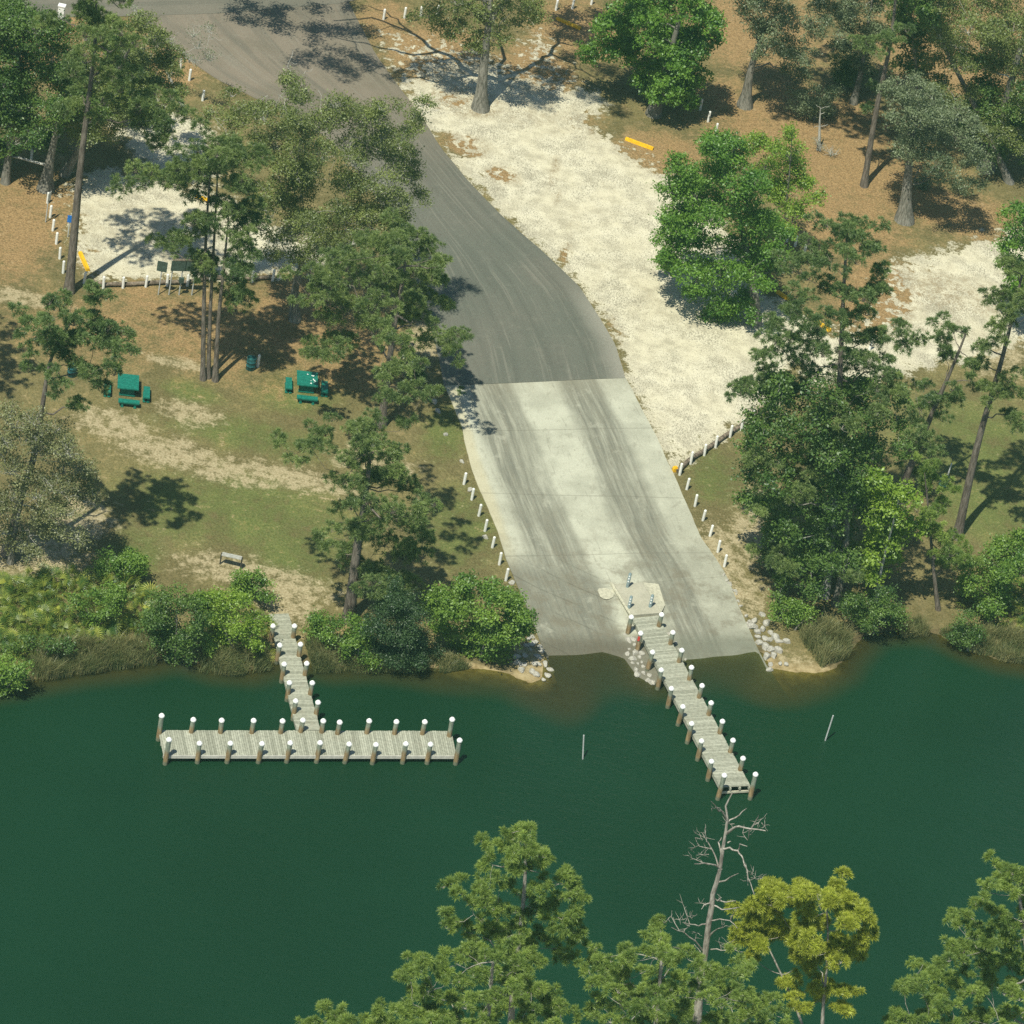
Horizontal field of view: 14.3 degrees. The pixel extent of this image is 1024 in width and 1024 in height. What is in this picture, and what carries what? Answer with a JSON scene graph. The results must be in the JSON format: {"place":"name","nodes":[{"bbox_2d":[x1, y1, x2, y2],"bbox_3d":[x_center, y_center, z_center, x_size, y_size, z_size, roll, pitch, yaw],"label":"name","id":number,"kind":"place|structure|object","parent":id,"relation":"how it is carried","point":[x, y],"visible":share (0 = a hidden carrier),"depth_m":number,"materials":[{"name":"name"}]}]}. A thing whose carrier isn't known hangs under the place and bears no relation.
{"place":"outdoors","nodes":[
{"label":"outdoors","id":0,"kind":"place"},
{"bbox_2d":[144,2,624,385],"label":"road","id":1,"kind":"structure","parent":0,"point":[524,311],"depth_m":313.66,"materials":[{"name":"asphalt"}]},
{"bbox_2d":[0,635,1023,1023],"bbox_3d":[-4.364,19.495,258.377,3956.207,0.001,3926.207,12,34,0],"label":"water","id":2,"kind":"structure","parent":0,"point":[140,883],"depth_m":258.68,"materials":[{"name":"liquid"}]},
{"bbox_2d":[156,613,462,765],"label":"fishing dock","id":3,"kind":"object","parent":2,"relation":"in","point":[305,711],"visible":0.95,"depth_m":262.06,"materials":[{"name":"grey wood"}]},
{"bbox_2d":[625,612,757,800],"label":"boarding dock","id":4,"kind":"object","parent":2,"relation":"in","point":[715,752],"visible":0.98,"depth_m":271.34,"materials":[{"name":"grey wood"}]},
{"bbox_2d":[0,0,1023,694],"bbox_3d":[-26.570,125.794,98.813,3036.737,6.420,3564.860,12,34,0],"label":"ground","id":5,"kind":"structure","parent":0,"point":[544,156],"depth_m":302.07,"materials":[{"name":"sand"}]},
{"bbox_2d":[0,569,21,595],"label":"saw palmetto","id":6,"kind":"object","parent":5,"relation":"on","point":[2,578],"visible":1,"depth_m":268.67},
{"bbox_2d":[0,648,34,697],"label":"shrub","id":7,"kind":"object","parent":5,"relation":"on","point":[9,676],"visible":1,"depth_m":259.53,"materials":[{"name":"green plant"}]},
{"bbox_2d":[2,573,34,601],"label":"saw palmetto","id":8,"kind":"object","parent":5,"relation":"on","point":[24,580],"visible":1,"depth_m":268.67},
{"bbox_2d":[0,580,41,615],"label":"saw palmetto","id":9,"kind":"object","parent":5,"relation":"on","point":[10,586],"visible":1,"depth_m":267.83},
{"bbox_2d":[7,607,38,650],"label":"saw palmetto","id":10,"kind":"object","parent":5,"relation":"on","point":[19,617],"visible":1,"depth_m":265.90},
{"bbox_2d":[0,0,63,185],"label":"oak tree","id":11,"kind":"object","parent":5,"relation":"on","point":[10,53],"visible":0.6,"depth_m":300.32,"materials":[{"name":"green plant"}]},
{"bbox_2d":[13,561,52,588],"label":"saw palmetto","id":12,"kind":"object","parent":5,"relation":"on","point":[27,571],"visible":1,"depth_m":270.04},
{"bbox_2d":[16,584,53,609],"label":"saw palmetto","id":13,"kind":"object","parent":5,"relation":"on","point":[30,589],"visible":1,"depth_m":268.57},
{"bbox_2d":[15,610,59,640],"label":"saw palmetto","id":14,"kind":"object","parent":5,"relation":"on","point":[45,620],"visible":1,"depth_m":265.83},
{"bbox_2d":[19,576,57,606],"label":"saw palmetto","id":15,"kind":"object","parent":5,"relation":"on","point":[41,585],"visible":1,"depth_m":268.76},
{"bbox_2d":[20,601,57,626],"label":"saw palmetto","id":16,"kind":"object","parent":5,"relation":"on","point":[43,608],"visible":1,"depth_m":267.17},
{"bbox_2d":[2,631,78,660],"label":"shrub","id":17,"kind":"object","parent":5,"relation":"on","point":[66,642],"visible":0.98,"depth_m":263.28,"materials":[{"name":"green plant"}]},
{"bbox_2d":[31,563,72,598],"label":"saw palmetto","id":18,"kind":"object","parent":5,"relation":"on","point":[59,573],"visible":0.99,"depth_m":269.77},
{"bbox_2d":[0,395,108,569],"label":"oak tree","id":19,"kind":"object","parent":5,"relation":"on","point":[87,473],"visible":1,"depth_m":265.79,"materials":[{"name":"green plant"}]},
{"bbox_2d":[38,616,77,637],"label":"saw palmetto","id":20,"kind":"object","parent":5,"relation":"on","point":[50,627],"visible":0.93,"depth_m":266.02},
{"bbox_2d":[0,0,116,193],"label":"oak tree","id":21,"kind":"object","parent":5,"relation":"on","point":[27,104],"visible":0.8,"depth_m":301.08,"materials":[{"name":"green plant"}]},
{"bbox_2d":[45,599,76,619],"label":"saw palmetto","id":22,"kind":"object","parent":5,"relation":"on","point":[62,608],"visible":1,"depth_m":267.91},
{"bbox_2d":[46,577,87,602],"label":"saw palmetto","id":23,"kind":"object","parent":5,"relation":"on","point":[63,588],"visible":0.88,"depth_m":269.50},
{"bbox_2d":[0,278,142,557],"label":"pine tree","id":24,"kind":"object","parent":5,"relation":"on","point":[66,338],"visible":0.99,"depth_m":261.39,"materials":[{"name":"green plant"}]},
{"bbox_2d":[62,562,96,587],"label":"saw palmetto","id":25,"kind":"object","parent":5,"relation":"on","point":[73,567],"visible":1,"depth_m":270.89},
{"bbox_2d":[28,626,163,683],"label":"reeds","id":26,"kind":"object","parent":5,"relation":"on","point":[60,665],"visible":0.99,"depth_m":264.74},
{"bbox_2d":[61,579,134,626],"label":"shrub","id":27,"kind":"object","parent":5,"relation":"on","point":[112,596],"visible":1,"depth_m":266.05,"materials":[{"name":"green plant"}]},
{"bbox_2d":[85,569,123,591],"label":"saw palmetto","id":28,"kind":"object","parent":5,"relation":"on","point":[111,577],"visible":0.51,"depth_m":270.50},
{"bbox_2d":[85,618,125,640],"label":"saw palmetto","id":29,"kind":"object","parent":5,"relation":"on","point":[110,622],"visible":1,"depth_m":267.19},
{"bbox_2d":[89,626,124,651],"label":"saw palmetto","id":30,"kind":"object","parent":5,"relation":"on","point":[105,631],"visible":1,"depth_m":266.54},
{"bbox_2d":[21,7,194,177],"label":"oak tree","id":31,"kind":"object","parent":5,"relation":"on","point":[161,59],"visible":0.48,"depth_m":302.73,"materials":[{"name":"green plant"}]},
{"bbox_2d":[31,0,212,294],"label":"pine tree","id":32,"kind":"object","parent":5,"relation":"on","point":[160,120],"visible":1,"depth_m":285.68,"materials":[{"name":"green plant"}]},
{"bbox_2d":[90,544,153,580],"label":"shrub","id":33,"kind":"object","parent":5,"relation":"on","point":[135,562],"visible":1,"depth_m":271.13,"materials":[{"name":"green plant"}]},
{"bbox_2d":[111,612,139,635],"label":"saw palmetto","id":34,"kind":"object","parent":5,"relation":"on","point":[126,620],"visible":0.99,"depth_m":267.77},
{"bbox_2d":[88,19,164,128],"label":"magnolia tree","id":35,"kind":"object","parent":5,"relation":"on","point":[114,37],"visible":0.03,"depth_m":311.56,"materials":[{"name":"green plant"}]},
{"bbox_2d":[117,374,138,396],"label":"picnic table","id":36,"kind":"object","parent":5,"relation":"on","point":[127,384],"visible":0.99,"depth_m":287.65,"materials":[{"name":"green paint"}]},
{"bbox_2d":[118,398,139,408],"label":"park bench","id":37,"kind":"object","parent":5,"relation":"on","point":[122,401],"visible":1,"depth_m":286.61,"materials":[{"name":"green paint"}]},
{"bbox_2d":[124,596,165,614],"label":"saw palmetto","id":38,"kind":"object","parent":5,"relation":"on","point":[140,601],"visible":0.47,"depth_m":269.46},
{"bbox_2d":[130,581,161,603],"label":"saw palmetto","id":39,"kind":"object","parent":5,"relation":"on","point":[144,594],"visible":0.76,"depth_m":270.22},
{"bbox_2d":[156,261,167,294],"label":"post sign","id":40,"kind":"object","parent":5,"relation":"on","point":[162,266],"visible":1,"depth_m":297.11,"materials":[{"name":"metal"}]},
{"bbox_2d":[104,137,233,381],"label":"pine tree","id":41,"kind":"object","parent":5,"relation":"on","point":[179,174],"visible":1,"depth_m":281.88,"materials":[{"name":"green plant"}]},
{"bbox_2d":[133,580,216,666],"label":"shrub","id":42,"kind":"object","parent":5,"relation":"on","point":[162,622],"visible":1,"depth_m":264.51,"materials":[{"name":"green plant"}]},
{"bbox_2d":[128,1,221,106],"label":"tree","id":43,"kind":"object","parent":5,"relation":"on","point":[192,35],"visible":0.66,"depth_m":316.45,"materials":[{"name":"green plant"}]},
{"bbox_2d":[83,269,275,288],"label":"log rail fence","id":44,"kind":"object","parent":5,"relation":"on","point":[146,282],"visible":0.69,"depth_m":299.10,"materials":[{"name":"white paint"}]},
{"bbox_2d":[168,258,199,295],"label":"notice board","id":45,"kind":"object","parent":5,"relation":"on","point":[182,265],"visible":0.84,"depth_m":297.48,"materials":[{"name":"metal"}]},
{"bbox_2d":[23,0,354,16],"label":"crossroad","id":46,"kind":"structure","parent":5,"relation":"on","point":[172,7],"depth_m":332.96,"materials":[{"name":"asphalt"}]},
{"bbox_2d":[186,588,223,659],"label":"shrub","id":47,"kind":"object","parent":5,"relation":"on","point":[208,643],"visible":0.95,"depth_m":266.11,"materials":[{"name":"green plant"}]},
{"bbox_2d":[183,131,274,379],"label":"pine tree","id":48,"kind":"object","parent":5,"relation":"on","point":[237,182],"visible":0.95,"depth_m":281.31,"materials":[{"name":"green plant"}]},
{"bbox_2d":[188,193,271,382],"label":"pine tree","id":49,"kind":"object","parent":5,"relation":"on","point":[237,271],"visible":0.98,"depth_m":284.69,"materials":[{"name":"green plant"}]},
{"bbox_2d":[199,636,274,676],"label":"reeds","id":50,"kind":"object","parent":5,"relation":"on","point":[226,662],"visible":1,"depth_m":267.14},
{"bbox_2d":[200,584,275,657],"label":"shrub","id":51,"kind":"object","parent":5,"relation":"on","point":[231,599],"visible":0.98,"depth_m":266.15,"materials":[{"name":"green plant"}]},
{"bbox_2d":[246,355,256,370],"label":"trash barrel","id":52,"kind":"object","parent":5,"relation":"on","point":[251,363],"visible":1,"depth_m":292.54,"materials":[{"name":"paint"}]},
{"bbox_2d":[228,564,282,604],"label":"shrub","id":53,"kind":"object","parent":5,"relation":"on","point":[243,580],"visible":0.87,"depth_m":271.50,"materials":[{"name":"green plant"}]},
{"bbox_2d":[297,370,317,393],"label":"picnic table","id":54,"kind":"object","parent":5,"relation":"on","point":[307,381],"visible":1,"depth_m":291.71,"materials":[{"name":"green paint"}]},
{"bbox_2d":[297,394,317,404],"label":"park bench","id":55,"kind":"object","parent":5,"relation":"on","point":[312,399],"visible":1,"depth_m":290.66,"materials":[{"name":"green paint"}]},
{"bbox_2d":[192,52,438,323],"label":"oak tree","id":56,"kind":"object","parent":5,"relation":"on","point":[299,173],"visible":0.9,"depth_m":288.76,"materials":[{"name":"green plant"}]},
{"bbox_2d":[300,605,376,652],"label":"shrub","id":57,"kind":"object","parent":5,"relation":"on","point":[317,621],"visible":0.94,"depth_m":269.53,"materials":[{"name":"green plant"}]},
{"bbox_2d":[295,996,390,1023],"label":"pine tree","id":58,"kind":"object","parent":5,"relation":"on","point":[339,1015],"visible":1,"depth_m":216.75,"materials":[{"name":"plant"}]},
{"bbox_2d":[268,315,445,624],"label":"pine tree","id":59,"kind":"object","parent":5,"relation":"on","point":[360,528],"visible":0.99,"depth_m":266.06,"materials":[{"name":"green plant"}]},
{"bbox_2d":[334,630,387,673],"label":"shrub","id":60,"kind":"object","parent":5,"relation":"on","point":[346,647],"visible":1,"depth_m":268.76,"materials":[{"name":"green plant"}]},
{"bbox_2d":[302,634,435,674],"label":"reeds","id":61,"kind":"object","parent":5,"relation":"on","point":[318,653],"visible":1,"depth_m":269.40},
{"bbox_2d":[276,206,474,428],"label":"pine tree","id":62,"kind":"object","parent":5,"relation":"on","point":[388,247],"visible":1,"depth_m":283.07,"materials":[{"name":"green plant"}]},
{"bbox_2d":[358,570,445,672],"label":"cedar tree","id":63,"kind":"object","parent":5,"relation":"on","point":[407,630],"visible":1,"depth_m":267.80,"materials":[{"name":"green plant"}]},
{"bbox_2d":[394,346,465,395],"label":"pine tree","id":64,"kind":"object","parent":5,"relation":"on","point":[417,376],"visible":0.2,"depth_m":294.77,"materials":[{"name":"green plant"}]},
{"bbox_2d":[421,647,471,673],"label":"reeds","id":65,"kind":"object","parent":5,"relation":"on","point":[450,662],"visible":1,"depth_m":271.31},
{"bbox_2d":[413,568,538,664],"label":"shrub","id":66,"kind":"object","parent":5,"relation":"on","point":[508,601],"visible":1,"depth_m":269.73,"materials":[{"name":"green plant"}]},
{"bbox_2d":[401,0,553,113],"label":"oak tree","id":67,"kind":"object","parent":5,"relation":"on","point":[491,11],"visible":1,"depth_m":323.20,"materials":[{"name":"green plant"}]},
{"bbox_2d":[382,935,578,1023],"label":"pine tree","id":68,"kind":"object","parent":5,"relation":"on","point":[521,990],"visible":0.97,"depth_m":216.20,"materials":[{"name":"plant"}]},
{"bbox_2d":[435,820,592,1023],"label":"pine tree","id":69,"kind":"object","parent":5,"relation":"on","point":[541,858],"visible":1,"depth_m":218.65,"materials":[{"name":"plant"}]},
{"bbox_2d":[445,378,779,695],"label":"boat ramp","id":70,"kind":"object","parent":5,"relation":"on","point":[579,489],"visible":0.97,"depth_m":286.48,"materials":[{"name":"concrete"}]},
{"bbox_2d":[598,582,664,617],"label":"dock landing","id":71,"kind":"object","parent":5,"relation":"on","point":[640,594],"visible":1,"depth_m":280.74,"materials":[{"name":"concrete"}]},
{"bbox_2d":[570,0,729,118],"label":"sycamore tree","id":72,"kind":"object","parent":5,"relation":"on","point":[672,39],"visible":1,"depth_m":327.56,"materials":[{"name":"green plant"}]},
{"bbox_2d":[565,912,794,1023],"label":"pine tree","id":73,"kind":"object","parent":5,"relation":"on","point":[623,991],"visible":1,"depth_m":219.02,"materials":[{"name":"plant"}]},
{"bbox_2d":[666,792,766,1023],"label":"dead tree","id":74,"kind":"object","parent":5,"relation":"on","point":[698,1008],"visible":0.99,"depth_m":223.13,"materials":[{"name":"grey wood"}]},
{"bbox_2d":[676,401,768,475],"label":"log rail fence","id":75,"kind":"object","parent":5,"relation":"on","point":[691,458],"visible":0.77,"depth_m":295.63,"materials":[{"name":"white paint"}]},
{"bbox_2d":[648,123,798,328],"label":"sweetgum tree","id":76,"kind":"object","parent":5,"relation":"on","point":[699,205],"visible":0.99,"depth_m":304.15,"materials":[{"name":"green plant"}]},
{"bbox_2d":[740,120,830,262],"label":"sweetgum tree","id":77,"kind":"object","parent":5,"relation":"on","point":[795,210],"visible":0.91,"depth_m":311.96,"materials":[{"name":"green plant"}]},
{"bbox_2d":[724,0,860,110],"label":"oak tree","id":78,"kind":"object","parent":5,"relation":"on","point":[784,48],"visible":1,"depth_m":330.82,"materials":[{"name":"green plant"}]},
{"bbox_2d":[763,596,822,630],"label":"shrub","id":79,"kind":"object","parent":5,"relation":"on","point":[794,616],"visible":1,"depth_m":280.37,"materials":[{"name":"green plant"}]},
{"bbox_2d":[723,865,879,1023],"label":"pine tree","id":80,"kind":"object","parent":5,"relation":"on","point":[760,910],"visible":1,"depth_m":222.94,"materials":[{"name":"plant"}]},
{"bbox_2d":[723,208,902,597],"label":"pine tree","id":81,"kind":"object","parent":5,"relation":"on","point":[870,291],"visible":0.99,"depth_m":271.64,"materials":[{"name":"green plant"}]},
{"bbox_2d":[759,946,866,1023],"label":"pine tree","id":82,"kind":"object","parent":5,"relation":"on","point":[818,990],"visible":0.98,"depth_m":226.67,"materials":[{"name":"plant"}]},
{"bbox_2d":[783,82,845,119],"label":"shrub","id":83,"kind":"object","parent":5,"relation":"on","point":[809,106],"visible":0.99,"depth_m":334.88,"materials":[{"name":"green plant"}]},
{"bbox_2d":[730,369,917,613],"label":"magnolia tree","id":84,"kind":"object","parent":5,"relation":"on","point":[855,448],"visible":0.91,"depth_m":277.32,"materials":[{"name":"green plant"}]},
{"bbox_2d":[740,361,910,607],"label":"pine tree","id":85,"kind":"object","parent":5,"relation":"on","point":[780,559],"visible":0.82,"depth_m":276.26,"materials":[{"name":"plant"}]},
{"bbox_2d":[812,105,840,156],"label":"dead tree","id":86,"kind":"object","parent":5,"relation":"on","point":[819,145],"visible":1,"depth_m":331.70,"materials":[{"name":"wood"}]},
{"bbox_2d":[797,607,860,667],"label":"reeds","id":87,"kind":"object","parent":5,"relation":"on","point":[817,635],"visible":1,"depth_m":280.22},
{"bbox_2d":[825,50,881,92],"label":"shrub","id":88,"kind":"object","parent":5,"relation":"on","point":[844,68],"visible":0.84,"depth_m":339.77,"materials":[{"name":"green plant"}]},
{"bbox_2d":[815,0,897,105],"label":"oak tree","id":89,"kind":"object","parent":5,"relation":"on","point":[866,29],"visible":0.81,"depth_m":335.02,"materials":[{"name":"green plant"}]},
{"bbox_2d":[832,583,912,638],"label":"shrub","id":90,"kind":"object","parent":5,"relation":"on","point":[892,611],"visible":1,"depth_m":280.84,"materials":[{"name":"green plant"}]},
{"bbox_2d":[847,0,916,187],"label":"pine tree","id":91,"kind":"object","parent":5,"relation":"on","point":[889,36],"visible":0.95,"depth_m":320.98,"materials":[{"name":"green plant"}]},
{"bbox_2d":[836,464,932,609],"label":"sweetgum tree","id":92,"kind":"object","parent":5,"relation":"on","point":[885,513],"visible":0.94,"depth_m":279.56,"materials":[{"name":"green plant"}]},
{"bbox_2d":[897,611,935,637],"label":"reeds","id":93,"kind":"object","parent":5,"relation":"on","point":[912,630],"visible":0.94,"depth_m":283.62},
{"bbox_2d":[880,0,953,123],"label":"tree","id":94,"kind":"object","parent":5,"relation":"on","point":[916,47],"visible":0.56,"depth_m":335.68,"materials":[{"name":"green plant"}]},
{"bbox_2d":[881,309,987,503],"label":"pine tree","id":95,"kind":"object","parent":5,"relation":"on","point":[932,398],"visible":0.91,"depth_m":289.24,"materials":[{"name":"green plant"}]},
{"bbox_2d":[875,68,996,225],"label":"oak tree","id":96,"kind":"object","parent":5,"relation":"on","point":[931,110],"visible":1,"depth_m":319.87,"materials":[{"name":"green plant"}]},
{"bbox_2d":[905,451,984,611],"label":"pine tree","id":97,"kind":"object","parent":5,"relation":"on","point":[950,551],"visible":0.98,"depth_m":281.63,"materials":[{"name":"green plant"}]},
{"bbox_2d":[881,849,1023,1023],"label":"pine tree","id":98,"kind":"object","parent":5,"relation":"on","point":[1011,986],"visible":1,"depth_m":227.47,"materials":[{"name":"plant"}]},
{"bbox_2d":[883,0,1023,185],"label":"tree","id":99,"kind":"object","parent":5,"relation":"on","point":[922,12],"visible":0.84,"depth_m":329.55,"materials":[{"name":"green plant"}]},
{"bbox_2d":[941,606,989,651],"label":"shrub","id":100,"kind":"object","parent":5,"relation":"on","point":[967,630],"visible":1,"depth_m":282.13,"materials":[{"name":"green plant"}]},
{"bbox_2d":[911,0,1023,174],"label":"oak tree","id":101,"kind":"object","parent":5,"relation":"on","point":[1000,42],"visible":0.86,"depth_m":327.66,"materials":[{"name":"green plant"}]},
{"bbox_2d":[939,619,1023,664],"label":"reeds","id":102,"kind":"object","parent":5,"relation":"on","point":[1009,648],"visible":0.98,"depth_m":283.73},
{"bbox_2d":[949,539,1023,621],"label":"shrub","id":103,"kind":"object","parent":5,"relation":"on","point":[1004,576],"visible":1,"depth_m":284.11,"materials":[{"name":"green plant"}]},
{"bbox_2d":[952,252,1023,540],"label":"pine tree","id":104,"kind":"object","parent":5,"relation":"on","point":[1009,318],"visible":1,"depth_m":284.57,"materials":[{"name":"green plant"}]},
{"bbox_2d":[983,525,1023,575],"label":"shrub","id":105,"kind":"object","parent":5,"relation":"on","point":[1008,544],"visible":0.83,"depth_m":289.41,"materials":[{"name":"green plant"}]},
{"bbox_2d":[991,197,1023,302],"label":"sweetgum tree","id":106,"kind":"object","parent":5,"relation":"on","point":[1016,243],"visible":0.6,"depth_m":309.32,"materials":[{"name":"green plant"}]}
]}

